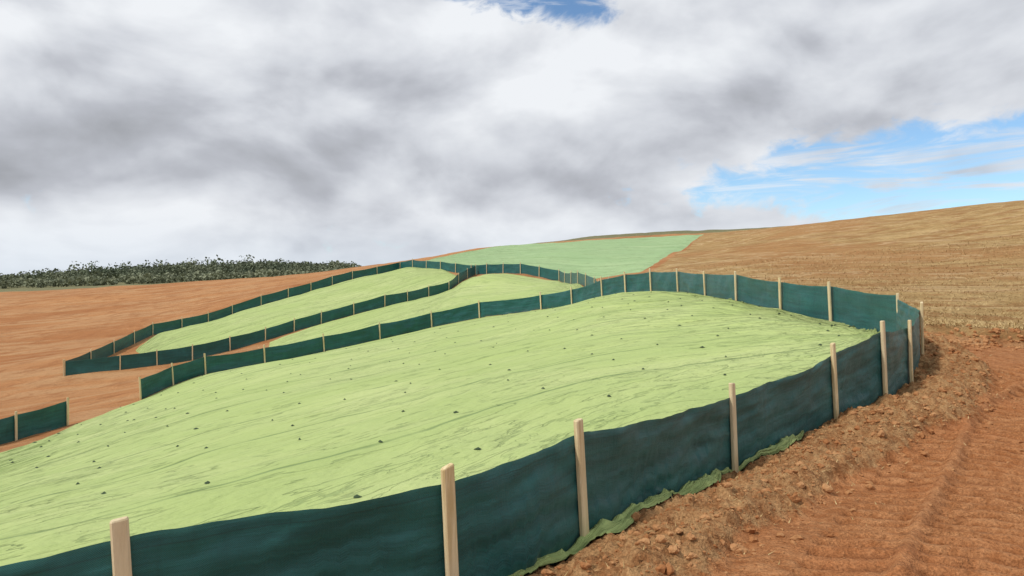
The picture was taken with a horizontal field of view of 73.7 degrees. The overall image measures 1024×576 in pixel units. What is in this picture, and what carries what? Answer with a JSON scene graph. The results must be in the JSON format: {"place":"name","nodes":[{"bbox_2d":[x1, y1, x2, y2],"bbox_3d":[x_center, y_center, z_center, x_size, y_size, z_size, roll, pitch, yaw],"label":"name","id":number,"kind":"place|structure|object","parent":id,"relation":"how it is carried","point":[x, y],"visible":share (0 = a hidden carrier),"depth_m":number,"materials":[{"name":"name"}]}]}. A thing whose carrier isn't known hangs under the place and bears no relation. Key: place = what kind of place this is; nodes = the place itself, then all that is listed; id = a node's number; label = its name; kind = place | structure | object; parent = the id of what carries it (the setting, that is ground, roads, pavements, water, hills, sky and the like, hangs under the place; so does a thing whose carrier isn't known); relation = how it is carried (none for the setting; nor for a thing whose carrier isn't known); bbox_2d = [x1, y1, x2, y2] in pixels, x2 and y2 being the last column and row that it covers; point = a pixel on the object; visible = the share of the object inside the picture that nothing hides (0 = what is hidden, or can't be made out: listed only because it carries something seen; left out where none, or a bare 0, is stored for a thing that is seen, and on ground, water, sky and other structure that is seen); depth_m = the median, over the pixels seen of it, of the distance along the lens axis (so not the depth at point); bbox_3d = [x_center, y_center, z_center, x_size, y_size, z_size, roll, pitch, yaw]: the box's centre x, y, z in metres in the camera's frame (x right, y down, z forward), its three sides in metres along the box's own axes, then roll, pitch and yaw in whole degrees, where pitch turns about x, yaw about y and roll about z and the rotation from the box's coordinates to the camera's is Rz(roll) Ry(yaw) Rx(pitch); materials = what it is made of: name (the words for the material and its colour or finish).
{"place":"outdoors","nodes":[
{"label":"outdoors","id":0,"kind":"place"},
{"bbox_2d":[0,200,1023,575],"bbox_3d":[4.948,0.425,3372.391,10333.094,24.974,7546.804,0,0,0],"label":"ground","id":1,"kind":"structure","parent":0,"point":[46,332],"depth_m":10.64,"materials":[{"name":"brown soil"}]},
{"bbox_2d":[0,397,68,444],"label":"silt fence","id":2,"kind":"object","parent":1,"relation":"on","point":[16,426],"visible":0.93,"depth_m":23.94,"materials":[{"name":"green fabric"}]},
{"bbox_2d":[0,254,360,288],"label":"distant trees","id":3,"kind":"object","parent":1,"relation":"on","point":[168,272],"visible":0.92,"depth_m":204.69,"materials":[{"name":"green plant"}]},
{"bbox_2d":[63,264,475,375],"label":"silt fence","id":4,"kind":"object","parent":1,"relation":"on","point":[156,357],"visible":0.88,"depth_m":46.12,"materials":[{"name":"green fabric"}]},
{"bbox_2d":[136,267,455,352],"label":"erosion control mat","id":5,"kind":"object","parent":1,"relation":"on","point":[324,299],"visible":0.73,"depth_m":57.99,"materials":[{"name":"green fabric"}]},
{"bbox_2d":[64,258,608,375],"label":"silt fence","id":6,"kind":"object","parent":1,"relation":"on","point":[114,347],"visible":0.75,"depth_m":59.95,"materials":[{"name":"green fabric"}]},
{"bbox_2d":[269,273,582,346],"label":"erosion control mat","id":7,"kind":"object","parent":1,"relation":"on","point":[488,288],"visible":0.57,"depth_m":49.04,"materials":[{"name":"green fabric"}]},
{"bbox_2d":[9,294,853,497],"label":"mat pins","id":8,"kind":"object","parent":1,"relation":"on","point":[355,496],"visible":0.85,"depth_m":15.37,"materials":[{"name":"green"}]},
{"bbox_2d":[0,291,879,565],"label":"erosion control mat","id":9,"kind":"object","parent":1,"relation":"on","point":[253,459],"visible":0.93,"depth_m":12.56,"materials":[{"name":"green fabric"}]},
{"bbox_2d":[0,293,923,575],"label":"silt fence","id":10,"kind":"object","parent":1,"relation":"on","point":[512,517],"visible":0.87,"depth_m":4.55,"materials":[{"name":"green fabric"}]},
{"bbox_2d":[139,268,895,399],"bbox_3d":[0.222,2.020,28.654,29.000,5.728,17.185,0,0,33],"label":"silt fence","id":11,"kind":"object","parent":1,"relation":"on","point":[856,309],"visible":0.81,"depth_m":30.03,"materials":[{"name":"green fabric"}]},
{"bbox_2d":[427,234,703,278],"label":"erosion control mat","id":12,"kind":"object","parent":1,"relation":"on","point":[602,258],"visible":0.85,"depth_m":71.24,"materials":[{"name":"green fabric"}]},
{"bbox_2d":[509,430,804,575],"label":"geotextile flap","id":13,"kind":"object","parent":1,"relation":"on","point":[624,520],"visible":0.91,"depth_m":5.54,"materials":[{"name":"green fabric"}]},
{"bbox_2d":[520,319,1023,575],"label":"soil clods","id":14,"kind":"object","parent":1,"relation":"on","point":[668,568],"visible":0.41,"depth_m":6.54,"materials":[{"name":"brown soil"}]},
{"bbox_2d":[550,235,1023,575],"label":"dry grass","id":15,"kind":"structure","parent":1,"relation":"on","point":[979,323],"depth_m":24.96,"materials":[{"name":"plant"}]},
{"bbox_2d":[0,0,1023,274],"label":"sky","id":16,"kind":"structure","parent":0,"point":[362,132],"materials":[{"name":"grey"}]}
]}

